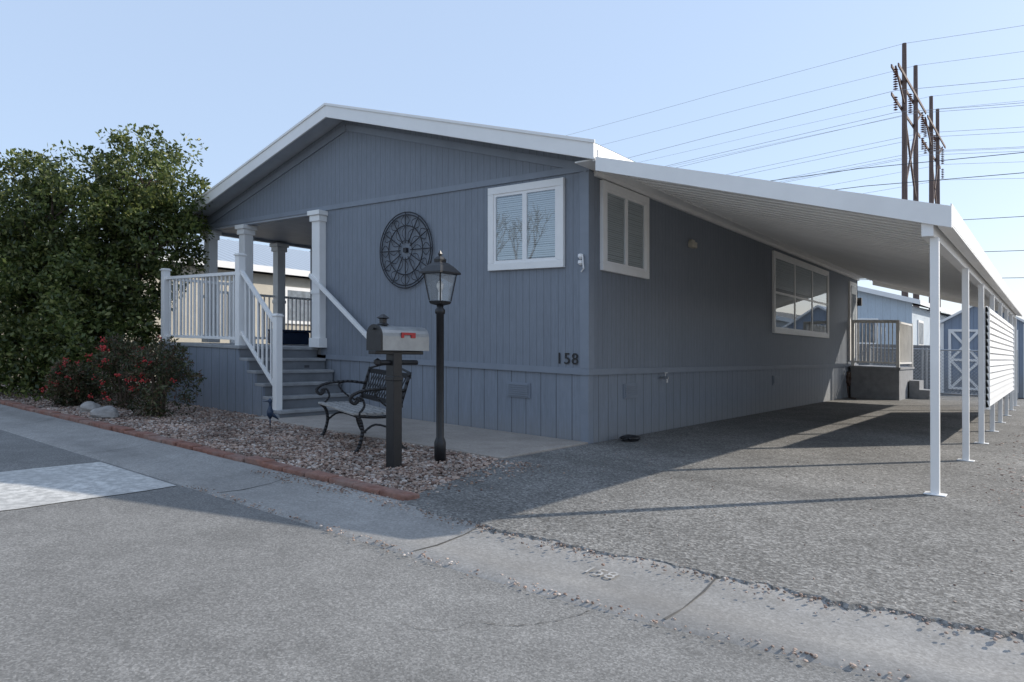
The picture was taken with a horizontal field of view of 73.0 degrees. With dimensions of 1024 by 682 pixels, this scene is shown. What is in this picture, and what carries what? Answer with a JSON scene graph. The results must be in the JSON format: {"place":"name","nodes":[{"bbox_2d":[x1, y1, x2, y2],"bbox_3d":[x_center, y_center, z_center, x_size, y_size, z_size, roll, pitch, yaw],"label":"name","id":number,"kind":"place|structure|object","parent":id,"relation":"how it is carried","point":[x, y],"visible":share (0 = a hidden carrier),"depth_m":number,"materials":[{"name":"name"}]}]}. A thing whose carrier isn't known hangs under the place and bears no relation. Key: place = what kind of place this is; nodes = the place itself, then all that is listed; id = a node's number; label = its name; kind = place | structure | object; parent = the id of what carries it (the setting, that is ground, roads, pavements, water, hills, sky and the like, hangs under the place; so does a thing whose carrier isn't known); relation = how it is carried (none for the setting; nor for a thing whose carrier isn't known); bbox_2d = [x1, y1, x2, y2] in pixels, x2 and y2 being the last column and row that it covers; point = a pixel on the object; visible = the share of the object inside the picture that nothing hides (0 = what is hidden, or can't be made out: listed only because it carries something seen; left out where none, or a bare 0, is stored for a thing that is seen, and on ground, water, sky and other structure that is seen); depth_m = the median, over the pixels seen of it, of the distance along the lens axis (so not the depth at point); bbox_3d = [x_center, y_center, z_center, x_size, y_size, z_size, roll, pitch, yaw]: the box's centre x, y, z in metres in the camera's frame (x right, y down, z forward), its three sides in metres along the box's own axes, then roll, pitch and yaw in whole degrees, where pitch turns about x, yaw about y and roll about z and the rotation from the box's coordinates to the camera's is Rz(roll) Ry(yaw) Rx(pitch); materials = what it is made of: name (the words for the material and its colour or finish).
{"place":"outdoors","nodes":[
{"label":"outdoors","id":0,"kind":"place"},
{"bbox_2d":[0,264,309,371],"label":"walls","id":1,"kind":"structure","parent":0,"point":[262,283],"depth_m":20.98,"materials":[{"name":"beige"}]},
{"bbox_2d":[4,212,309,278],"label":"roof","id":2,"kind":"structure","parent":1,"relation":"attached to","point":[263,256],"depth_m":24.55,"materials":[{"name":"metal"}]},
{"bbox_2d":[144,254,309,276],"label":"fascia","id":3,"kind":"structure","parent":2,"relation":"attached to","point":[259,268],"depth_m":21.61,"materials":[{"name":"white paint"}]},
{"bbox_2d":[285,286,309,324],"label":"window frames","id":4,"kind":"structure","parent":1,"relation":"attached to","point":[295,289],"depth_m":22.72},
{"bbox_2d":[288,290,309,320],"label":"window panes","id":5,"kind":"object","parent":4,"relation":"in","point":[301,294],"visible":0.12,"depth_m":22.95,"materials":[{"name":"clear glass"}]},
{"bbox_2d":[208,214,311,248],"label":"porch ceiling","id":6,"kind":"structure","parent":0,"point":[294,231],"depth_m":13.68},
{"bbox_2d":[0,430,896,681],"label":"road","id":7,"kind":"structure","parent":0,"point":[178,583],"depth_m":3.09,"materials":[{"name":"grey asphalt"}]},
{"bbox_2d":[0,462,175,510],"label":"painted road band","id":8,"kind":"object","parent":7,"relation":"on","point":[24,488],"visible":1,"depth_m":5.55,"materials":[{"name":"paint"}]},
{"bbox_2d":[9,519,588,629],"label":"road cracks","id":9,"kind":"object","parent":7,"relation":"on","point":[427,628],"visible":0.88,"depth_m":3.05,"materials":[{"name":"black asphalt"}]},
{"bbox_2d":[0,404,1023,681],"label":"gutter pan","id":10,"kind":"object","parent":7,"relation":"on","point":[886,642],"visible":0.97,"depth_m":3.62,"materials":[{"name":"concrete"}]},
{"bbox_2d":[26,423,716,618],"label":"gutter joints","id":11,"kind":"object","parent":10,"relation":"on","point":[698,595],"visible":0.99,"depth_m":3.55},
{"bbox_2d":[585,567,617,577],"bbox_3d":[0.482,1.235,3.691,0.167,0.008,0.092,0,0,38],"label":"painted kerb number","id":12,"kind":"object","parent":10,"relation":"on","point":[609,573],"visible":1,"depth_m":3.68,"materials":[{"name":"paint"}]},
{"bbox_2d":[0,0,1023,319],"label":"sky","id":13,"kind":"structure","parent":0,"point":[234,76],"materials":[{"name":"blue"}]},
{"bbox_2d":[128,382,1023,399],"bbox_3d":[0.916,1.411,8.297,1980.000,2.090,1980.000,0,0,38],"label":"ground","id":14,"kind":"structure","parent":0,"point":[924,388],"depth_m":22.28,"materials":[{"name":"grey concrete"}]},
{"bbox_2d":[0,400,419,500],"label":"brick edging","id":15,"kind":"object","parent":14,"relation":"on","point":[331,478],"visible":0.59,"depth_m":6.49,"materials":[{"name":"red brick"}]},
{"bbox_2d":[0,379,498,493],"bbox_3d":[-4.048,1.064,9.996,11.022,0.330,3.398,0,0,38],"label":"bed gravel","id":16,"kind":"structure","parent":14,"relation":"on","point":[317,448],"depth_m":7.58,"materials":[{"name":"gravel"}]},
{"bbox_2d":[39,357,102,406],"bbox_3d":[-6.786,0.646,10.696,0.869,0.788,1.015,0,0,-34],"label":"nandina bush","id":17,"kind":"object","parent":16,"relation":"on","point":[70,384],"visible":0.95,"depth_m":10.56,"materials":[{"name":"green plant"}]},
{"bbox_2d":[79,401,100,412],"bbox_3d":[-6.057,0.971,9.936,0.260,0.215,0.258,0,0,-5],"label":"landscape rock","id":18,"kind":"object","parent":16,"relation":"on","point":[88,406],"visible":0.65,"depth_m":9.84,"materials":[{"name":"grey stone"}]},
{"bbox_2d":[90,406,118,418],"bbox_3d":[-5.483,0.990,9.335,0.350,0.231,0.342,0,0,38],"label":"landscape rock","id":19,"kind":"object","parent":16,"relation":"on","point":[109,412],"visible":0.76,"depth_m":9.24,"materials":[{"name":"grey stone"}]},
{"bbox_2d":[0,123,214,401],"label":"evergreen tree","id":20,"kind":"object","parent":16,"relation":"on","point":[77,291],"visible":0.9,"depth_m":12.22,"materials":[{"name":"green plant"}]},
{"bbox_2d":[62,332,160,408],"bbox_3d":[-6.049,0.459,10.647,1.536,1.199,1.422,0,0,38],"label":"nandina bush","id":21,"kind":"object","parent":16,"relation":"on","point":[116,359],"visible":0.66,"depth_m":10.40,"materials":[{"name":"green plant"}]},
{"bbox_2d":[102,335,206,417],"bbox_3d":[-4.954,0.499,9.672,1.239,1.173,1.188,0,0,7],"label":"nandina bush","id":22,"kind":"object","parent":16,"relation":"on","point":[169,367],"visible":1,"depth_m":9.53,"materials":[{"name":"green plant"}]},
{"bbox_2d":[263,398,278,425],"bbox_3d":[-3.140,0.928,9.016,0.088,0.369,0.203,0,0,38],"label":"bird statue","id":23,"kind":"object","parent":16,"relation":"on","point":[270,413],"visible":0.98,"depth_m":8.99,"materials":[{"name":"blue metal"}]},
{"bbox_2d":[315,365,411,453],"bbox_3d":[-1.702,0.716,7.817,0.701,0.936,1.320,0,0,-31],"label":"park bench","id":24,"kind":"object","parent":16,"relation":"on","point":[357,409],"visible":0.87,"depth_m":7.80,"materials":[{"name":"black metal"}]},
{"bbox_2d":[366,314,428,469],"bbox_3d":[-1.057,0.491,6.414,0.202,1.468,0.632,0,0,38],"label":"mailbox","id":25,"kind":"object","parent":16,"relation":"on","point":[394,344],"visible":0.93,"depth_m":6.33,"materials":[{"name":"black metal"}]},
{"bbox_2d":[366,324,382,350],"bbox_3d":[-1.240,-0.031,6.188,0.198,0.242,0.047,0,0,38],"label":"door","id":26,"kind":"structure","parent":25,"relation":"in","point":[374,336],"depth_m":6.18,"materials":[{"name":"black metal"}]},
{"bbox_2d":[419,250,460,462],"bbox_3d":[-0.704,0.153,6.778,0.288,2.081,0.288,0,0,38],"label":"street lamp","id":27,"kind":"object","parent":16,"relation":"on","point":[439,266],"visible":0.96,"depth_m":6.74,"materials":[{"name":"black metal"}]},
{"bbox_2d":[254,413,587,458],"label":"patio slab","id":28,"kind":"structure","parent":14,"relation":"on","point":[487,443],"depth_m":8.49,"materials":[{"name":"concrete"}]},
{"bbox_2d":[158,253,366,417],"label":"entry deck stairs","id":29,"kind":"structure","parent":28,"relation":"on","point":[235,380],"depth_m":10.77,"materials":[{"name":"paint"}]},
{"bbox_2d":[206,120,857,368],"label":"walls","id":30,"kind":"structure","parent":14,"relation":"on","point":[707,302],"depth_m":10.24,"materials":[{"name":"blue"}]},
{"bbox_2d":[202,209,327,347],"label":"porch columns","id":31,"kind":"structure","parent":30,"relation":"attached to","point":[317,219],"depth_m":13.02,"materials":[{"name":"white wood"}]},
{"bbox_2d":[193,118,343,223],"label":"soffit","id":32,"kind":"structure","parent":30,"relation":"attached to","point":[304,141],"depth_m":12.18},
{"bbox_2d":[178,103,633,214],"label":"fascia","id":33,"kind":"structure","parent":32,"relation":"attached to","point":[587,148],"depth_m":9.49,"materials":[{"name":"white paint"}]},
{"bbox_2d":[264,344,320,354],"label":"porch floor","id":34,"kind":"structure","parent":30,"relation":"on","point":[319,351],"depth_m":13.68,"materials":[{"name":"grey paint"}]},
{"bbox_2d":[268,329,310,344],"bbox_3d":[-4.745,-0.086,14.718,0.594,0.333,0.704,0,0,38],"label":"storage box","id":35,"kind":"object","parent":34,"relation":"on","point":[298,337],"visible":0.74,"depth_m":14.55,"materials":[{"name":"blue plastic"}]},
{"bbox_2d":[379,212,432,288],"bbox_3d":[-1.572,-1.344,10.235,1.139,1.139,0.048,0,0,38],"label":"wall medallion","id":36,"kind":"object","parent":30,"relation":"attached to","point":[405,250],"depth_m":10.22,"materials":[{"name":"metal"}]},
{"bbox_2d":[497,190,554,260],"bbox_3d":[0.180,-1.470,8.887,0.953,0.866,0.002,0,0,38],"label":"interior","id":37,"kind":"object","parent":30,"relation":"attached to","point":[529,226],"visible":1,"depth_m":8.85,"materials":[{"name":"grey"}]},
{"bbox_2d":[488,177,564,270],"bbox_3d":[0.165,-1.470,8.868,1.210,1.131,0.048,0,0,38],"label":"casing","id":38,"kind":"object","parent":30,"relation":"attached to","point":[559,183],"visible":1,"depth_m":8.76,"materials":[{"name":"white paint"}]},
{"bbox_2d":[494,186,556,263],"bbox_3d":[0.169,-1.470,8.873,1.023,0.939,0.036,0,0,38],"label":"sash","id":39,"kind":"object","parent":38,"relation":"attached to","point":[524,193],"visible":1,"depth_m":8.86,"materials":[{"name":"white plastic"}]},
{"bbox_2d":[497,190,554,259],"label":"blinds","id":40,"kind":"object","parent":39,"relation":"attached to","point":[546,248],"visible":1,"depth_m":8.84,"materials":[{"name":"white plastic"}]},
{"bbox_2d":[204,124,857,443],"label":"trim boards","id":41,"kind":"object","parent":30,"relation":"attached to","point":[586,289],"depth_m":9.05,"materials":[{"name":"blue paint"}]},
{"bbox_2d":[243,354,850,442],"bbox_3d":[1.796,0.893,16.711,9.002,1.382,14.291,0,0,38],"label":"skirting","id":42,"kind":"object","parent":30,"relation":"attached to","point":[480,398],"visible":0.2,"depth_m":9.75,"materials":[{"name":"blue paint"}]},
{"bbox_2d":[507,375,778,398],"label":"skirting vents","id":43,"kind":"object","parent":42,"relation":"attached to","point":[523,390],"visible":1,"depth_m":8.99,"materials":[{"name":"grey metal"}]},
{"bbox_2d":[661,372,668,382],"bbox_3d":[2.158,0.514,9.773,0.110,0.145,0.066,0,0,38],"label":"hose faucet","id":44,"kind":"object","parent":42,"relation":"attached to","point":[665,377],"visible":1,"depth_m":9.75,"materials":[{"name":"metal"}]},
{"bbox_2d":[559,353,577,364],"bbox_3d":[0.687,0.214,8.466,0.280,0.143,0.009,0,0,38],"label":"house number","id":45,"kind":"object","parent":30,"relation":"attached to","point":[573,354],"visible":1,"depth_m":8.42,"materials":[{"name":"black metal"}]},
{"bbox_2d":[578,253,583,271],"bbox_3d":[0.836,-0.942,8.329,0.101,0.227,0.067,0,0,38],"label":"security light","id":46,"kind":"object","parent":30,"relation":"attached to","point":[580,256],"visible":1,"depth_m":8.30,"materials":[{"name":"white plastic"}]},
{"bbox_2d":[600,180,649,278],"bbox_3d":[1.480,-1.413,8.986,0.048,1.134,1.232,0,0,38],"label":"casing","id":47,"kind":"object","parent":30,"relation":"attached to","point":[604,264],"visible":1,"depth_m":8.69,"materials":[{"name":"white paint"}]},
{"bbox_2d":[607,189,645,271],"bbox_3d":[1.475,-1.413,8.989,0.036,0.944,1.045,0,0,38],"label":"sash","id":48,"kind":"object","parent":47,"relation":"attached to","point":[625,227],"visible":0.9,"depth_m":8.97,"materials":[{"name":"white plastic"}]},
{"bbox_2d":[608,193,642,267],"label":"blinds","id":49,"kind":"object","parent":48,"relation":"attached to","point":[631,216],"visible":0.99,"depth_m":8.96,"materials":[{"name":"white plastic"}]},
{"bbox_2d":[608,195,641,267],"bbox_3d":[1.462,-1.413,9.000,0.002,0.871,0.975,0,0,38],"label":"interior","id":50,"kind":"object","parent":30,"relation":"attached to","point":[620,234],"visible":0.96,"depth_m":8.94,"materials":[{"name":"grey"}]},
{"bbox_2d":[688,239,696,248],"bbox_3d":[2.769,-1.489,10.603,0.076,0.125,0.176,0,0,38],"label":"wall sensor box","id":51,"kind":"object","parent":30,"relation":"attached to","point":[692,243],"visible":1,"depth_m":10.55,"materials":[{"name":"beige plastic"}]},
{"bbox_2d":[772,250,828,337],"bbox_3d":[6.446,-0.927,15.294,0.048,1.704,4.180,0,0,38],"label":"casing","id":52,"kind":"object","parent":30,"relation":"attached to","point":[799,262],"visible":1,"depth_m":14.24,"materials":[{"name":"white paint"}]},
{"bbox_2d":[776,256,827,333],"bbox_3d":[6.441,-0.927,15.298,0.036,1.514,3.993,0,0,38],"label":"sash","id":53,"kind":"object","parent":52,"relation":"attached to","point":[795,297],"visible":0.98,"depth_m":15.37,"materials":[{"name":"white plastic"}]},
{"bbox_2d":[776,259,825,300],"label":"blinds","id":54,"kind":"object","parent":53,"relation":"attached to","point":[786,275],"visible":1,"depth_m":15.11,"materials":[{"name":"grey plastic"}]},
{"bbox_2d":[776,259,825,332],"bbox_3d":[6.427,-0.928,15.308,0.002,1.441,3.923,0,0,38],"label":"interior","id":55,"kind":"object","parent":30,"relation":"attached to","point":[784,311],"visible":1,"depth_m":15.18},
{"bbox_2d":[848,281,856,360],"bbox_3d":[9.351,-0.535,18.990,0.043,2.161,0.825,0,0,38],"label":"side door frame","id":56,"kind":"object","parent":30,"relation":"attached to","point":[850,283],"visible":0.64,"depth_m":18.68,"materials":[{"name":"white paint"}]},
{"bbox_2d":[851,285,856,360],"bbox_3d":[9.375,-0.479,18.971,0.018,2.046,0.605,0,0,38],"label":"side door","id":57,"kind":"structure","parent":56,"relation":"in","point":[853,290],"depth_m":19.08,"materials":[{"name":"white"}]},
{"bbox_2d":[857,298,861,305],"bbox_3d":[9.743,-1.099,19.419,0.131,0.225,0.110,0,0,38],"label":"door light","id":58,"kind":"object","parent":30,"relation":"attached to","point":[859,301],"visible":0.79,"depth_m":19.36,"materials":[{"name":"black metal"}]},
{"bbox_2d":[575,149,1021,496],"bbox_3d":[6.764,-0.248,12.709,3.734,3.809,14.947,0,0,38],"label":"carport","id":59,"kind":"object","parent":14,"relation":"on","point":[934,252],"visible":0.9,"depth_m":8.63,"materials":[{"name":"white metal"}]},
{"bbox_2d":[858,344,929,387],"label":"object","id":60,"kind":"structure","parent":14,"relation":"on","point":[916,362],"depth_m":27.75,"materials":[{"name":"concrete"}]},
{"bbox_2d":[891,43,925,306],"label":"power pylon","id":61,"kind":"object","parent":14,"relation":"on","point":[915,101],"visible":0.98,"depth_m":67.18,"materials":[{"name":"brown wood"}]},
{"bbox_2d":[227,25,1023,239],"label":"power lines","id":62,"kind":"object","parent":61,"relation":"attached to","point":[858,125],"visible":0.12,"depth_m":76.15,"materials":[{"name":"metal"}]},
{"bbox_2d":[921,96,945,311],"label":"power pylon","id":63,"kind":"object","parent":14,"relation":"on","point":[934,189],"visible":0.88,"depth_m":80.09,"materials":[{"name":"brown wood"}]},
{"bbox_2d":[869,346,1017,399],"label":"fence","id":64,"kind":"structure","parent":14,"relation":"on","point":[922,358],"depth_m":20.73,"materials":[{"name":"metal"}]},
{"bbox_2d":[309,152,1023,279],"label":"distribution lines","id":65,"kind":"object","parent":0,"point":[928,180],"visible":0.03,"depth_m":48.41,"materials":[{"name":"metal"}]},
{"bbox_2d":[399,395,1023,639],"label":"driveway","id":66,"kind":"structure","parent":0,"point":[768,534],"depth_m":5.26,"materials":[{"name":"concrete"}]},
{"bbox_2d":[182,420,1023,679],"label":"loose gravel","id":67,"kind":"structure","parent":66,"relation":"on","point":[853,665],"depth_m":4.56,"materials":[{"name":"grey gravel"}]},
{"bbox_2d":[619,434,640,441],"bbox_3d":[1.462,1.211,8.630,0.232,0.082,0.290,0,0,38],"label":"plastic bag","id":68,"kind":"object","parent":66,"relation":"on","point":[629,437],"visible":1,"depth_m":8.57,"materials":[{"name":"black plastic"}]},
{"bbox_2d":[846,371,855,398],"bbox_3d":[8.841,1.150,18.121,0.190,0.705,0.497,0,0,13],"label":"garden hose","id":69,"kind":"object","parent":66,"relation":"on","point":[848,379],"visible":1,"depth_m":18.14,"materials":[{"name":"brown rubber"}]},
{"bbox_2d":[849,320,929,399],"bbox_3d":[10.447,0.543,18.991,1.694,2.224,2.255,0,0,38],"label":"side porch","id":70,"kind":"object","parent":66,"relation":"on","point":[897,382],"visible":0.94,"depth_m":18.40,"materials":[{"name":"grey paint"}]},
{"bbox_2d":[857,290,950,344],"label":"walls","id":71,"kind":"structure","parent":0,"point":[879,307],"depth_m":31.00,"materials":[{"name":"blue"}]},
{"bbox_2d":[858,318,923,344],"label":"window frames","id":72,"kind":"structure","parent":71,"relation":"attached to","point":[918,321],"depth_m":31.35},
{"bbox_2d":[859,322,923,344],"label":"window panes","id":73,"kind":"object","parent":72,"relation":"in","point":[921,333],"visible":0.15,"depth_m":31.39,"materials":[{"name":"clear glass"}]},
{"bbox_2d":[912,303,929,308],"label":"roof","id":74,"kind":"structure","parent":71,"relation":"attached to","point":[920,305],"depth_m":39.90,"materials":[{"name":"metal"}]},
{"bbox_2d":[857,286,954,314],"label":"fascia","id":75,"kind":"structure","parent":74,"relation":"attached to","point":[894,296],"depth_m":30.65,"materials":[{"name":"white paint"}]},
{"bbox_2d":[940,306,1023,397],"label":"garden shed","id":76,"kind":"structure","parent":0,"point":[951,332],"depth_m":22.74,"materials":[{"name":"blue wood"}]}
]}

